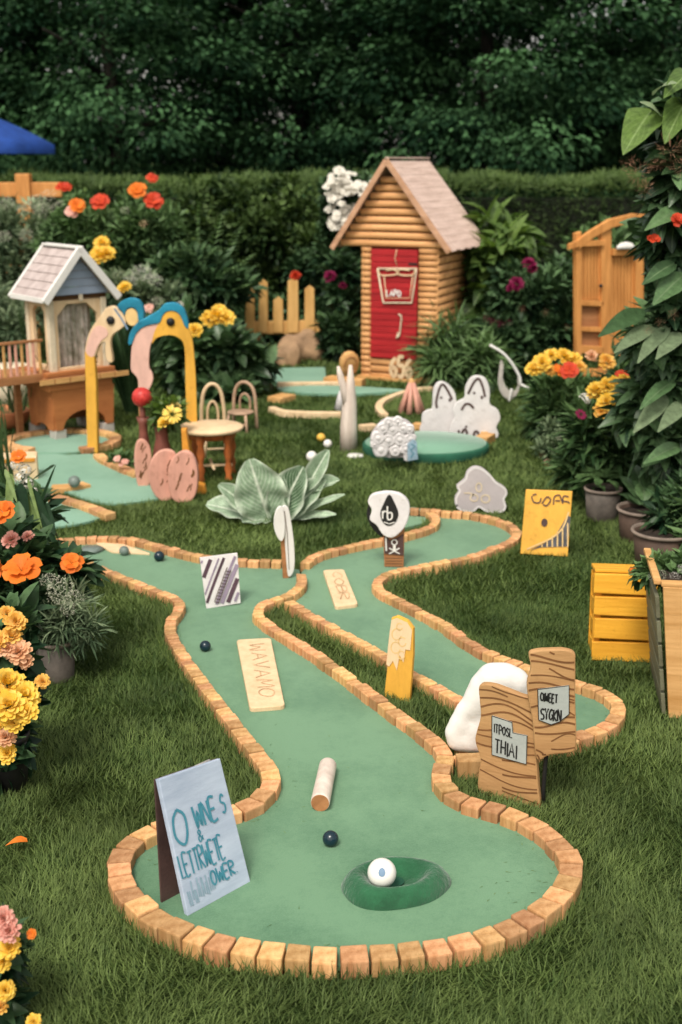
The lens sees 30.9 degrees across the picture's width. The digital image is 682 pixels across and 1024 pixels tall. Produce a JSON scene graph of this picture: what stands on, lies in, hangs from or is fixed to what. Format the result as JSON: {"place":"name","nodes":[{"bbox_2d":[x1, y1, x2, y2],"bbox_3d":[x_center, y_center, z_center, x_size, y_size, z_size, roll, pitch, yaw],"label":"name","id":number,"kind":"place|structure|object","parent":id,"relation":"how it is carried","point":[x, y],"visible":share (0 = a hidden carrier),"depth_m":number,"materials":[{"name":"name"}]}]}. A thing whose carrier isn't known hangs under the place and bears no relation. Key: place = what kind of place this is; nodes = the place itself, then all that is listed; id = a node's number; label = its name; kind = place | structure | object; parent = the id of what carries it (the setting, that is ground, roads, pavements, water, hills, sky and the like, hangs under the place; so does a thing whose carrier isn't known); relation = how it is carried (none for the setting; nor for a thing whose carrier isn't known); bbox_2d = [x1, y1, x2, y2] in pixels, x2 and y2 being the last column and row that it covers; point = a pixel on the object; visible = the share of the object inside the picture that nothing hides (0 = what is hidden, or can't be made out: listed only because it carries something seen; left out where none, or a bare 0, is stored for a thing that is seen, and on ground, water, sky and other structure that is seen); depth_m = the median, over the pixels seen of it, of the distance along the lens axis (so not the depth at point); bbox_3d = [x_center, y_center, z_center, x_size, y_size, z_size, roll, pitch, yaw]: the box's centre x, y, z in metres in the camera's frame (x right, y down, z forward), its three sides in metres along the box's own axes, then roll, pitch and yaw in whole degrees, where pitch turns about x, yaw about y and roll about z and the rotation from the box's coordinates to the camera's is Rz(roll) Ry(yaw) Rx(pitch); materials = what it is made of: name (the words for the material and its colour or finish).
{"place":"outdoors","nodes":[
{"label":"outdoors","id":0,"kind":"place"},
{"bbox_2d":[0,163,681,1023],"bbox_3d":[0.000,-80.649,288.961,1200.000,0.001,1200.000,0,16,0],"label":"lawn","id":1,"kind":"structure","parent":0,"point":[104,989],"depth_m":3.35,"materials":[{"name":"plant"}]},
{"bbox_2d":[0,730,29,795],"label":"plant pot","id":2,"kind":"object","parent":1,"relation":"on","point":[16,778],"visible":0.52,"depth_m":3.22,"materials":[{"name":"black paint"}]},
{"bbox_2d":[0,399,56,798],"bbox_3d":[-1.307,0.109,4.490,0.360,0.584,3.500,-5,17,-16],"label":"rose bush","id":3,"kind":"object","parent":2,"relation":"in","point":[25,681],"visible":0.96,"depth_m":3.02,"materials":[{"name":"yellow plant"}]},
{"bbox_2d":[0,902,41,1023],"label":"flowers","id":4,"kind":"object","parent":1,"relation":"on","point":[15,998],"visible":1,"depth_m":2.29,"materials":[{"name":"yellow plant"}]},
{"bbox_2d":[0,119,54,153],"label":"parasol","id":5,"kind":"object","parent":1,"relation":"on","point":[14,139],"visible":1,"depth_m":12.10,"materials":[{"name":"blue fabric"}]},
{"bbox_2d":[0,189,56,362],"bbox_3d":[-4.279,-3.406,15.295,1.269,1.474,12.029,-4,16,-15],"label":"flowering shrub","id":6,"kind":"object","parent":1,"relation":"on","point":[10,327],"visible":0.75,"depth_m":10.19,"materials":[{"name":"green plant"}]},
{"bbox_2d":[0,174,62,338],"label":"rail fence","id":7,"kind":"object","parent":1,"relation":"on","point":[23,185],"visible":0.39,"depth_m":11.19,"materials":[{"name":"brown wood"}]},
{"bbox_2d":[0,311,75,542],"bbox_3d":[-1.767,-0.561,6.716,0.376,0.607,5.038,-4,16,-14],"label":"lily plant","id":8,"kind":"object","parent":1,"relation":"on","point":[30,495],"visible":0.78,"depth_m":4.40,"materials":[{"name":"green plant"}]},
{"bbox_2d":[4,498,99,528],"bbox_3d":[-1.479,0.001,5.811,0.705,0.010,0.505,14,21,41],"label":"putting green","id":9,"kind":"object","parent":1,"relation":"on","point":[76,516],"visible":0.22,"depth_m":5.69,"materials":[{"name":"carpet"}]},
{"bbox_2d":[0,340,109,640],"bbox_3d":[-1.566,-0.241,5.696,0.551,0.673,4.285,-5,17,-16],"label":"hibiscus plant","id":10,"kind":"object","parent":1,"relation":"on","point":[29,556],"visible":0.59,"depth_m":3.89,"materials":[{"name":"orange plant"}]},
{"bbox_2d":[36,636,74,684],"bbox_3d":[-0.913,0.468,3.947,0.137,0.138,0.137,0,16,0],"label":"plant pot","id":11,"kind":"object","parent":1,"relation":"on","point":[58,669],"visible":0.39,"depth_m":3.90,"materials":[{"name":"stone"}]},
{"bbox_2d":[27,355,116,662],"bbox_3d":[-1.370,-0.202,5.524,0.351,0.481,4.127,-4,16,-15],"label":"umbel plant","id":12,"kind":"object","parent":11,"relation":"in","point":[74,617],"visible":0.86,"depth_m":3.88,"materials":[{"name":"green plant"}]},
{"bbox_2d":[14,434,108,454],"bbox_3d":[-1.634,-0.399,7.209,0.612,0.014,0.532,0,16,0],"label":"putting green","id":13,"kind":"object","parent":1,"relation":"on","point":[47,444],"visible":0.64,"depth_m":7.18,"materials":[{"name":"carpet"}]},
{"bbox_2d":[3,428,121,453],"bbox_3d":[-1.634,-0.414,7.215,0.697,0.043,0.597,0,16,0],"label":"block edging","id":14,"kind":"object","parent":1,"relation":"on","point":[113,441],"visible":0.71,"depth_m":7.21,"materials":[{"name":"orange brick"}]},
{"bbox_2d":[0,0,127,173],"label":"broadleaf tree","id":15,"kind":"object","parent":1,"relation":"on","point":[37,36],"visible":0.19,"depth_m":15.90,"materials":[{"name":"green plant"}]},
{"bbox_2d":[0,242,128,438],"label":"raised playhouse","id":16,"kind":"object","parent":1,"relation":"on","point":[57,400],"visible":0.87,"depth_m":7.26,"materials":[{"name":"paint"}]},
{"bbox_2d":[48,494,115,521],"bbox_3d":[-1.283,-0.034,5.889,0.604,0.038,0.109,12,20,37],"label":"block edging","id":17,"kind":"object","parent":1,"relation":"on","point":[100,512],"visible":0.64,"depth_m":5.79,"materials":[{"name":"brown wood"}]},
{"bbox_2d":[15,453,158,505],"bbox_3d":[-1.324,-0.190,6.481,1.220,0.010,0.748,10,19,31],"label":"putting green","id":18,"kind":"object","parent":1,"relation":"on","point":[108,485],"visible":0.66,"depth_m":6.39,"materials":[{"name":"carpet"}]},
{"bbox_2d":[134,438,151,485],"bbox_3d":[-1.003,-0.243,6.250,0.087,0.259,0.031,-4,16,-13],"label":"shell cutout","id":19,"kind":"object","parent":18,"relation":"on","point":[142,456],"visible":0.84,"depth_m":6.23,"materials":[{"name":"pink paint"}]},
{"bbox_2d":[25,173,188,321],"bbox_3d":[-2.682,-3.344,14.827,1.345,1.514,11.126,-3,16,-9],"label":"flowering shrub","id":20,"kind":"object","parent":1,"relation":"on","point":[121,225],"visible":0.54,"depth_m":9.77,"materials":[{"name":"green plant"}]},
{"bbox_2d":[85,297,144,453],"bbox_3d":[-1.258,-0.745,6.869,0.369,0.893,0.048,2,16,8],"label":"bird arch","id":21,"kind":"object","parent":1,"relation":"on","point":[111,321],"visible":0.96,"depth_m":6.82,"materials":[{"name":"yellow wood"}]},
{"bbox_2d":[90,301,188,413],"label":"ornamental grass","id":22,"kind":"object","parent":1,"relation":"on","point":[126,386],"depth_m":7.98,"materials":[{"name":"green plant"}]},
{"bbox_2d":[89,235,194,357],"bbox_3d":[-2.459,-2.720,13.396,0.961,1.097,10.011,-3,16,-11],"label":"flowering shrub","id":23,"kind":"object","parent":1,"relation":"on","point":[135,284],"visible":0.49,"depth_m":9.00,"materials":[{"name":"green plant"}]},
{"bbox_2d":[0,0,303,196],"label":"broadleaf tree","id":24,"kind":"object","parent":1,"relation":"on","point":[110,134],"visible":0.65,"depth_m":14.76,"materials":[{"name":"green plant"}]},
{"bbox_2d":[152,423,170,455],"bbox_3d":[-0.914,-0.298,6.312,0.106,0.314,0.106,0,16,0],"label":"turned vase","id":25,"kind":"object","parent":1,"relation":"on","point":[161,440],"visible":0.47,"depth_m":6.26,"materials":[{"name":"wood"}]},
{"bbox_2d":[143,393,190,433],"bbox_3d":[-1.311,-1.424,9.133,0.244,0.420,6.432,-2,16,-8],"label":"cut flowers","id":26,"kind":"object","parent":25,"relation":"in","point":[168,406],"visible":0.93,"depth_m":6.21,"materials":[{"name":"yellow plant"}]},
{"bbox_2d":[148,449,175,500],"bbox_3d":[-0.867,-0.179,6.017,0.143,0.259,0.032,-2,16,-6],"label":"shell cutout","id":27,"kind":"object","parent":1,"relation":"on","point":[161,459],"visible":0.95,"depth_m":6.00,"materials":[{"name":"pink paint"}]},
{"bbox_2d":[128,302,196,452],"bbox_3d":[-0.930,-0.630,6.483,0.346,0.937,0.068,0,16,-1],"label":"bird arch","id":28,"kind":"object","parent":1,"relation":"on","point":[169,318],"visible":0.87,"depth_m":6.39,"materials":[{"name":"yellow wood"}]},
{"bbox_2d":[59,536,281,568],"bbox_3d":[-0.724,0.168,5.165,1.036,0.048,0.164,5,17,18],"label":"block edging","id":29,"kind":"object","parent":1,"relation":"on","point":[173,552],"visible":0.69,"depth_m":5.16,"materials":[{"name":"brick"}]},
{"bbox_2d":[168,450,198,501],"bbox_3d":[-0.766,-0.170,5.984,0.149,0.265,0.032,1,16,4],"label":"shell cutout","id":30,"kind":"object","parent":1,"relation":"on","point":[183,475],"visible":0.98,"depth_m":5.97,"materials":[{"name":"pink paint"}]},
{"bbox_2d":[138,203,256,315],"bbox_3d":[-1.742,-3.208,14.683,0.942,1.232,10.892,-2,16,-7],"label":"fern","id":31,"kind":"object","parent":1,"relation":"on","point":[213,236],"visible":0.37,"depth_m":9.73,"materials":[{"name":"green plant"}]},
{"bbox_2d":[138,239,267,312],"bbox_3d":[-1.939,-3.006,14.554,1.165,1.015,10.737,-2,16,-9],"label":"green shrub","id":32,"kind":"object","parent":1,"relation":"on","point":[210,290],"visible":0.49,"depth_m":9.65,"materials":[{"name":"green plant"}]},
{"bbox_2d":[83,557,336,979],"bbox_3d":[-0.527,0.566,3.767,0.471,0.048,2.812,-4,16,-13],"label":"block edging","id":33,"kind":"object","parent":1,"relation":"on","point":[128,895],"visible":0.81,"depth_m":2.77,"materials":[{"name":"brown brick"}]},
{"bbox_2d":[181,419,242,481],"bbox_3d":[-0.677,-0.317,6.452,0.336,0.275,0.336,0,16,0],"label":"round table","id":34,"kind":"object","parent":1,"relation":"on","point":[200,432],"visible":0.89,"depth_m":6.36,"materials":[{"name":"beige wood"}]},
{"bbox_2d":[199,382,225,458],"bbox_3d":[-0.712,-0.515,6.907,0.162,0.410,0.145,-3,16,-12],"label":"garden chair","id":35,"kind":"object","parent":1,"relation":"on","point":[216,386],"visible":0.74,"depth_m":6.92,"materials":[{"name":"beige wood"}]},
{"bbox_2d":[145,291,283,404],"bbox_3d":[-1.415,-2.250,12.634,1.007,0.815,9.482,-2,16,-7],"label":"rose bush","id":36,"kind":"object","parent":1,"relation":"on","point":[229,353],"visible":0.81,"depth_m":8.53,"materials":[{"name":"green plant"}]},
{"bbox_2d":[227,380,258,433],"bbox_3d":[-0.617,-0.646,7.562,0.181,0.305,0.165,6,17,19],"label":"garden chair","id":37,"kind":"object","parent":1,"relation":"on","point":[233,412],"visible":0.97,"depth_m":7.59,"materials":[{"name":"beige wood"}]},
{"bbox_2d":[166,169,323,336],"bbox_3d":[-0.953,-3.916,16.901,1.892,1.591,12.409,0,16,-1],"label":"evergreen shrub","id":38,"kind":"object","parent":1,"relation":"on","point":[272,240],"visible":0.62,"depth_m":11.30,"materials":[{"name":"green plant"}]},
{"bbox_2d":[206,449,344,523],"bbox_3d":[-0.305,-0.108,5.634,0.646,0.339,0.175,0,16,0],"label":"cabbage plant","id":39,"kind":"object","parent":1,"relation":"on","point":[261,491],"visible":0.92,"depth_m":5.62,"materials":[{"name":"green plant"}]},
{"bbox_2d":[231,291,330,343],"bbox_3d":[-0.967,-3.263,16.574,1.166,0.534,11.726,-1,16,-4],"label":"green shrub","id":40,"kind":"object","parent":1,"relation":"on","point":[275,338],"visible":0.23,"depth_m":11.09,"materials":[{"name":"green plant"}]},
{"bbox_2d":[245,279,319,340],"bbox_3d":[-0.437,-1.647,10.430,0.746,0.675,0.094,1,16,4],"label":"picket fence","id":41,"kind":"object","parent":1,"relation":"on","point":[292,324],"visible":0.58,"depth_m":10.38,"materials":[{"name":"yellow wood"}]},
{"bbox_2d":[275,338,301,365],"bbox_3d":[-0.441,-1.280,10.027,0.242,0.273,0.164,0,16,0],"label":"boulder","id":42,"kind":"object","parent":1,"relation":"on","point":[289,351],"visible":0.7,"depth_m":9.97,"materials":[{"name":"stone"}]},
{"bbox_2d":[274,367,325,383],"bbox_3d":[-0.365,-1.039,9.443,0.519,0.020,0.771,0,16,0],"label":"putting green","id":43,"kind":"object","parent":1,"relation":"on","point":[302,374],"visible":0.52,"depth_m":9.47,"materials":[{"name":"carpet"}]},
{"bbox_2d":[282,329,323,360],"bbox_3d":[-0.309,-1.364,10.300,0.382,0.325,0.266,0,16,0],"label":"boulder","id":44,"kind":"object","parent":1,"relation":"on","point":[305,339],"visible":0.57,"depth_m":10.21,"materials":[{"name":"stone"}]},
{"bbox_2d":[107,0,499,196],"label":"broadleaf tree","id":45,"kind":"object","parent":1,"relation":"on","point":[299,126],"visible":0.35,"depth_m":15.46,"materials":[{"name":"green plant"}]},
{"bbox_2d":[68,544,558,970],"bbox_3d":[-0.358,0.527,3.959,1.011,0.013,3.135,-5,17,-17],"label":"putting green","id":46,"kind":"object","parent":1,"relation":"on","point":[298,869],"visible":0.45,"depth_m":3.06,"materials":[{"name":"carpet"}]},
{"bbox_2d":[154,758,249,915],"bbox_3d":[-0.336,0.722,2.775,0.086,0.308,0.195,-11,4,45],"label":"easel sign","id":47,"kind":"object","parent":46,"relation":"on","point":[201,862],"visible":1,"depth_m":2.74,"materials":[{"name":"wood"}]},
{"bbox_2d":[200,553,240,607],"bbox_3d":[-0.444,0.254,4.546,0.144,0.196,0.014,-5,7,-17],"label":"striped board","id":48,"kind":"object","parent":46,"relation":"on","point":[220,578],"visible":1,"depth_m":4.54,"materials":[{"name":"white wood"}]},
{"bbox_2d":[237,638,284,711],"bbox_3d":[-0.257,0.514,3.955,0.125,0.018,0.555,-3,16,-9],"label":"lettered plank","id":49,"kind":"object","parent":46,"relation":"on","point":[260,676],"visible":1,"depth_m":3.91,"materials":[{"name":"beige wood"}]},
{"bbox_2d":[274,505,294,577],"bbox_3d":[-0.223,0.122,4.827,0.082,0.310,0.034,-2,16,-8],"label":"feather marker","id":50,"kind":"object","parent":46,"relation":"on","point":[283,526],"visible":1,"depth_m":4.82,"materials":[{"name":"white wood"}]},
{"bbox_2d":[311,758,336,810],"bbox_3d":[-0.044,0.708,3.216,0.049,0.049,0.206,1,16,5],"label":"log roller","id":51,"kind":"object","parent":46,"relation":"on","point":[322,791],"visible":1,"depth_m":3.17,"materials":[{"name":"brown wood"}]},
{"bbox_2d":[341,856,450,910],"bbox_3d":[0.127,0.833,2.789,0.253,0.043,0.173,-2,16,-6],"label":"cup mound","id":52,"kind":"object","parent":46,"relation":"on","point":[417,882],"visible":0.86,"depth_m":2.75,"materials":[{"name":"green fabric"}]},
{"bbox_2d":[367,858,395,886],"bbox_3d":[0.092,0.809,2.762,0.065,0.065,0.065,0,16,0],"label":"golf ball","id":53,"kind":"object","parent":52,"relation":"on","point":[381,872],"visible":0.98,"depth_m":2.74,"materials":[{"name":"white plastic"}]},
{"bbox_2d":[280,245,361,362],"bbox_3d":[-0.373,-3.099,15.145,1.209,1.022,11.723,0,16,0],"label":"flowering shrub","id":54,"kind":"object","parent":1,"relation":"on","point":[337,336],"visible":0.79,"depth_m":10.11,"materials":[{"name":"green plant"}]},
{"bbox_2d":[0,164,651,325],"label":"clipped hedge","id":55,"kind":"object","parent":1,"relation":"on","point":[552,218],"visible":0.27,"depth_m":11.99,"materials":[{"name":"green plant"}]},
{"bbox_2d":[305,161,373,304],"bbox_3d":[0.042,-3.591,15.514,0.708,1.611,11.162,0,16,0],"label":"flowering shrub","id":56,"kind":"object","parent":1,"relation":"on","point":[341,188],"visible":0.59,"depth_m":10.24,"materials":[{"name":"white plant"}]},
{"bbox_2d":[277,385,402,395],"bbox_3d":[0.001,-0.870,8.851,0.922,0.020,0.341,0,16,0],"label":"putting green","id":57,"kind":"object","parent":1,"relation":"on","point":[319,390],"visible":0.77,"depth_m":8.81,"materials":[{"name":"carpet"}]},
{"bbox_2d":[0,0,681,196],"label":"distant wood","id":58,"kind":"object","parent":1,"relation":"on","point":[269,119],"visible":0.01,"depth_m":19.89,"materials":[{"name":"green plant"}]},
{"bbox_2d":[334,365,356,451],"bbox_3d":[0.028,-0.617,7.115,0.118,0.499,0.310,-1,16,-4],"label":"driftwood post","id":59,"kind":"object","parent":1,"relation":"on","point":[346,404],"visible":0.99,"depth_m":6.99,"materials":[{"name":"white wood"}]},
{"bbox_2d":[300,512,439,571],"bbox_3d":[0.178,0.128,5.304,0.172,0.048,0.953,12,20,37],"label":"block edging","id":60,"kind":"object","parent":1,"relation":"on","point":[309,562],"visible":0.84,"depth_m":5.22,"materials":[{"name":"brick"}]},
{"bbox_2d":[284,600,468,755],"bbox_3d":[0.143,0.500,3.997,0.185,0.048,1.312,-7,17,-23],"label":"block edging","id":61,"kind":"object","parent":1,"relation":"on","point":[421,681],"visible":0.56,"depth_m":4.11,"materials":[{"name":"brown brick"}]},
{"bbox_2d":[370,416,416,460],"bbox_3d":[0.280,-0.394,6.592,0.248,0.248,0.060,0,16,0],"label":"fluffy cutout","id":62,"kind":"object","parent":1,"relation":"on","point":[391,437],"visible":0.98,"depth_m":6.57},
{"bbox_2d":[385,615,414,701],"bbox_3d":[0.180,0.450,3.778,0.091,0.272,0.018,7,13,23],"label":"wooden sign","id":63,"kind":"object","parent":1,"relation":"on","point":[400,660],"visible":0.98,"depth_m":3.77,"materials":[{"name":"yellow paint"}]},
{"bbox_2d":[330,157,480,383],"bbox_3d":[0.527,-1.859,9.399,0.977,1.626,0.841,7,17,24],"label":"log playhouse","id":64,"kind":"object","parent":1,"relation":"on","point":[408,226],"visible":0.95,"depth_m":9.12,"materials":[{"name":"brown wood"}]},
{"bbox_2d":[370,249,418,359],"bbox_3d":[0.394,-1.539,9.154,0.376,0.806,0.045,7,17,24],"label":"door","id":65,"kind":"structure","parent":64,"relation":"in","point":[394,272],"depth_m":9.15,"materials":[{"name":"red wood"}]},
{"bbox_2d":[398,378,424,414],"bbox_3d":[0.468,-0.767,8.121,0.182,0.239,0.192,0,16,0],"label":"wooden cone","id":66,"kind":"object","parent":1,"relation":"on","point":[410,395],"visible":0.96,"depth_m":8.08,"materials":[{"name":"pink paint"}]},
{"bbox_2d":[252,574,582,979],"bbox_3d":[0.113,0.588,3.690,0.615,0.048,2.434,-3,16,-9],"label":"block edging","id":67,"kind":"object","parent":1,"relation":"on","point":[562,853],"visible":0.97,"depth_m":2.89,"materials":[{"name":"brown brick"}]},
{"bbox_2d":[362,431,488,463],"bbox_3d":[0.483,-0.372,7.033,0.722,0.062,0.602,0,16,0],"label":"putting mat","id":68,"kind":"object","parent":1,"relation":"on","point":[434,447],"visible":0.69,"depth_m":6.90,"materials":[{"name":"green carpet"}]},
{"bbox_2d":[420,381,456,431],"bbox_3d":[0.607,-0.624,7.429,0.262,0.333,0.026,0,16,0],"label":"cat cutout","id":69,"kind":"object","parent":1,"relation":"on","point":[439,415],"visible":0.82,"depth_m":7.42},
{"bbox_2d":[296,515,609,772],"bbox_3d":[0.313,0.360,4.547,1.028,0.013,2.500,0,16,0],"label":"putting green","id":70,"kind":"object","parent":1,"relation":"on","point":[444,661],"visible":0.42,"depth_m":4.56,"materials":[{"name":"carpet"}]},
{"bbox_2d":[323,569,357,609],"bbox_3d":[-0.004,0.293,4.730,0.087,0.018,0.423,-2,16,-7],"label":"lettered plank","id":71,"kind":"object","parent":70,"relation":"on","point":[340,590],"visible":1,"depth_m":4.70,"materials":[{"name":"beige wood"}]},
{"bbox_2d":[367,490,409,566],"bbox_3d":[0.189,0.075,4.960,0.174,0.332,0.051,2,16,6],"label":"paddle sign","id":72,"kind":"object","parent":70,"relation":"on","point":[387,516],"visible":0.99,"depth_m":4.93,"materials":[{"name":"white wood"}]},
{"bbox_2d":[445,662,527,752],"bbox_3d":[0.405,0.541,3.372,0.237,0.273,0.104,0,16,0],"label":"hooded sculpture","id":73,"kind":"object","parent":70,"relation":"on","point":[461,728],"visible":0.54,"depth_m":3.34,"materials":[{"name":"white paint"}]},
{"bbox_2d":[395,299,525,391],"bbox_3d":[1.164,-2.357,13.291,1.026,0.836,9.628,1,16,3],"label":"ornamental grass","id":74,"kind":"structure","parent":1,"relation":"on","point":[457,360],"depth_m":8.94,"materials":[{"name":"green plant"}]},
{"bbox_2d":[455,753,480,779],"bbox_3d":[0.349,0.686,3.328,0.075,0.056,0.050,-1,16,-4],"label":"wood block","id":75,"kind":"object","parent":1,"relation":"on","point":[468,763],"depth_m":3.31,"materials":[{"name":"brown wood"}]},
{"bbox_2d":[449,375,499,437],"bbox_3d":[0.797,-0.620,7.322,0.300,0.386,0.033,2,16,6],"label":"cat cutout","id":76,"kind":"object","parent":1,"relation":"on","point":[475,412],"visible":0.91,"depth_m":7.32},
{"bbox_2d":[454,465,506,512],"bbox_3d":[0.658,-0.106,5.792,0.245,0.224,0.032,0,16,0],"label":"cloud cutout","id":77,"kind":"object","parent":1,"relation":"on","point":[482,488],"visible":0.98,"depth_m":5.78,"materials":[{"name":"beige paint"}]},
{"bbox_2d":[284,0,681,196],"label":"broadleaf tree","id":78,"kind":"object","parent":1,"relation":"on","point":[483,130],"visible":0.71,"depth_m":14.65,"materials":[{"name":"green plant"}]},
{"bbox_2d":[372,508,625,767],"bbox_3d":[0.482,0.345,4.542,0.730,0.048,2.543,0,16,0],"label":"block edging","id":79,"kind":"object","parent":1,"relation":"on","point":[616,708],"visible":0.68,"depth_m":4.36,"materials":[{"name":"brick"}]},
{"bbox_2d":[460,194,550,322],"bbox_3d":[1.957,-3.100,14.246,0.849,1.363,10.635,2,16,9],"label":"broad leaf plant","id":80,"kind":"object","parent":1,"relation":"on","point":[513,235],"visible":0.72,"depth_m":9.41,"materials":[{"name":"green plant"}]},
{"bbox_2d":[475,682,541,807],"bbox_3d":[0.432,0.602,3.171,0.184,0.323,0.022,8,18,27],"label":"wood grain sign","id":81,"kind":"object","parent":1,"relation":"on","point":[509,764],"visible":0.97,"depth_m":3.16,"materials":[{"name":"brown wood"}]},
{"bbox_2d":[489,344,528,401],"bbox_3d":[1.209,-0.954,8.459,0.400,0.403,0.040,0,16,0],"label":"hoop ornament","id":82,"kind":"object","parent":1,"relation":"on","point":[509,395],"visible":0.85,"depth_m":8.47,"materials":[{"name":"white paint"}]},
{"bbox_2d":[468,250,574,382],"bbox_3d":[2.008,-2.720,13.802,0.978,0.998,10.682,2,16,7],"label":"flowering shrub","id":83,"kind":"object","parent":1,"relation":"on","point":[529,315],"visible":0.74,"depth_m":9.12,"materials":[{"name":"green plant"}]},
{"bbox_2d":[520,489,571,556],"bbox_3d":[0.863,0.046,5.187,0.205,0.276,0.028,2,2,9],"label":"lettered board","id":84,"kind":"object","parent":1,"relation":"on","point":[546,522],"visible":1,"depth_m":5.18,"materials":[{"name":"yellow paint"}]},
{"bbox_2d":[530,415,565,463],"bbox_3d":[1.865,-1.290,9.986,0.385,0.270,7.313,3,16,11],"label":"leaved shrub","id":85,"kind":"object","parent":1,"relation":"on","point":[543,440],"visible":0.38,"depth_m":6.87,"materials":[{"name":"green plant"}]},
{"bbox_2d":[527,647,575,806],"bbox_3d":[0.528,0.549,3.106,0.130,0.443,0.032,1,16,4],"label":"wood grain sign","id":86,"kind":"object","parent":1,"relation":"on","point":[551,686],"visible":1,"depth_m":3.07,"materials":[{"name":"brown wood"}]},
{"bbox_2d":[513,348,594,443],"bbox_3d":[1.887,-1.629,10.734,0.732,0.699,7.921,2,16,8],"label":"lily plant","id":87,"kind":"object","parent":1,"relation":"on","point":[552,385],"visible":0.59,"depth_m":7.23,"materials":[{"name":"green plant"}]},
{"bbox_2d":[499,0,681,196],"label":"broadleaf tree","id":88,"kind":"object","parent":1,"relation":"on","point":[668,56],"visible":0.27,"depth_m":15.94,"materials":[{"name":"green plant"}]},
{"bbox_2d":[568,349,631,409],"bbox_3d":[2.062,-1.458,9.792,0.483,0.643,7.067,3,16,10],"label":"lily plant","id":89,"kind":"object","parent":1,"relation":"on","point":[611,364],"visible":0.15,"depth_m":6.52,"materials":[{"name":"plant"}]},
{"bbox_2d":[584,483,622,521],"bbox_3d":[1.213,-0.042,5.717,0.179,0.149,0.179,0,16,0],"label":"plant pot","id":90,"kind":"object","parent":1,"relation":"on","point":[601,504],"visible":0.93,"depth_m":5.66,"materials":[{"name":"ceramic"}]},
{"bbox_2d":[541,374,640,501],"bbox_3d":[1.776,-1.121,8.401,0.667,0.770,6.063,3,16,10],"label":"marigold plant","id":91,"kind":"object","parent":90,"relation":"in","point":[587,442],"visible":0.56,"depth_m":5.82,"materials":[{"name":"green plant"}]},
{"bbox_2d":[567,213,644,377],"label":"garden gate","id":92,"kind":"structure","parent":1,"relation":"on","point":[607,283],"depth_m":9.00,"materials":[{"name":"brown wood"}]},
{"bbox_2d":[559,212,652,301],"bbox_3d":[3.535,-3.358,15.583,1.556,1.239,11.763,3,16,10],"label":"green shrub","id":93,"kind":"object","parent":1,"relation":"on","point":[619,233],"visible":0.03,"depth_m":10.64,"materials":[{"name":"green plant"}]},
{"bbox_2d":[588,563,657,662],"bbox_3d":[0.943,0.332,4.140,0.208,0.308,0.159,2,9,6],"label":"slatted crate","id":94,"kind":"object","parent":1,"relation":"on","point":[618,622],"visible":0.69,"depth_m":4.07,"materials":[{"name":"yellow wood"}]},
{"bbox_2d":[616,501,650,543],"bbox_3d":[1.326,0.049,5.405,0.243,0.143,0.243,0,16,0],"label":"plant pot","id":95,"kind":"object","parent":1,"relation":"on","point":[629,514],"visible":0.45,"depth_m":5.37,"materials":[{"name":"ceramic"}]},
{"bbox_2d":[618,463,663,504],"bbox_3d":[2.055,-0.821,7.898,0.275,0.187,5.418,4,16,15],"label":"broad leaf plant","id":96,"kind":"object","parent":95,"relation":"in","point":[636,486],"visible":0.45,"depth_m":5.46,"materials":[{"name":"green plant"}]},
{"bbox_2d":[592,67,681,488],"bbox_3d":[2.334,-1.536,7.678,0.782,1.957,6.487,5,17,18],"label":"tall shrub","id":97,"kind":"object","parent":1,"relation":"on","point":[643,416],"visible":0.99,"depth_m":5.11,"materials":[{"name":"green plant"}]},
{"bbox_2d":[630,521,681,561],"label":"plant pot","id":98,"kind":"object","parent":1,"relation":"on","point":[643,538],"visible":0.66,"depth_m":5.01,"materials":[{"name":"ceramic"}]},
{"bbox_2d":[631,456,681,534],"bbox_3d":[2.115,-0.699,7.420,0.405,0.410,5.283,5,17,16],"label":"potted foliage","id":99,"kind":"object","parent":98,"relation":"in","point":[657,512],"visible":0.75,"depth_m":5.14,"materials":[{"name":"green plant"}]},
{"bbox_2d":[644,548,681,717],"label":"planter box","id":100,"kind":"object","parent":1,"relation":"on","point":[672,597],"visible":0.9,"depth_m":3.64,"materials":[{"name":"brown wood"}]},
{"bbox_2d":[626,544,681,595],"bbox_3d":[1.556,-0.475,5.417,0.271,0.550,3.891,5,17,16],"label":"planter flowers","id":101,"kind":"object","parent":100,"relation":"in","point":[671,561],"visible":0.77,"depth_m":3.79,"materials":[{"name":"green plant"}]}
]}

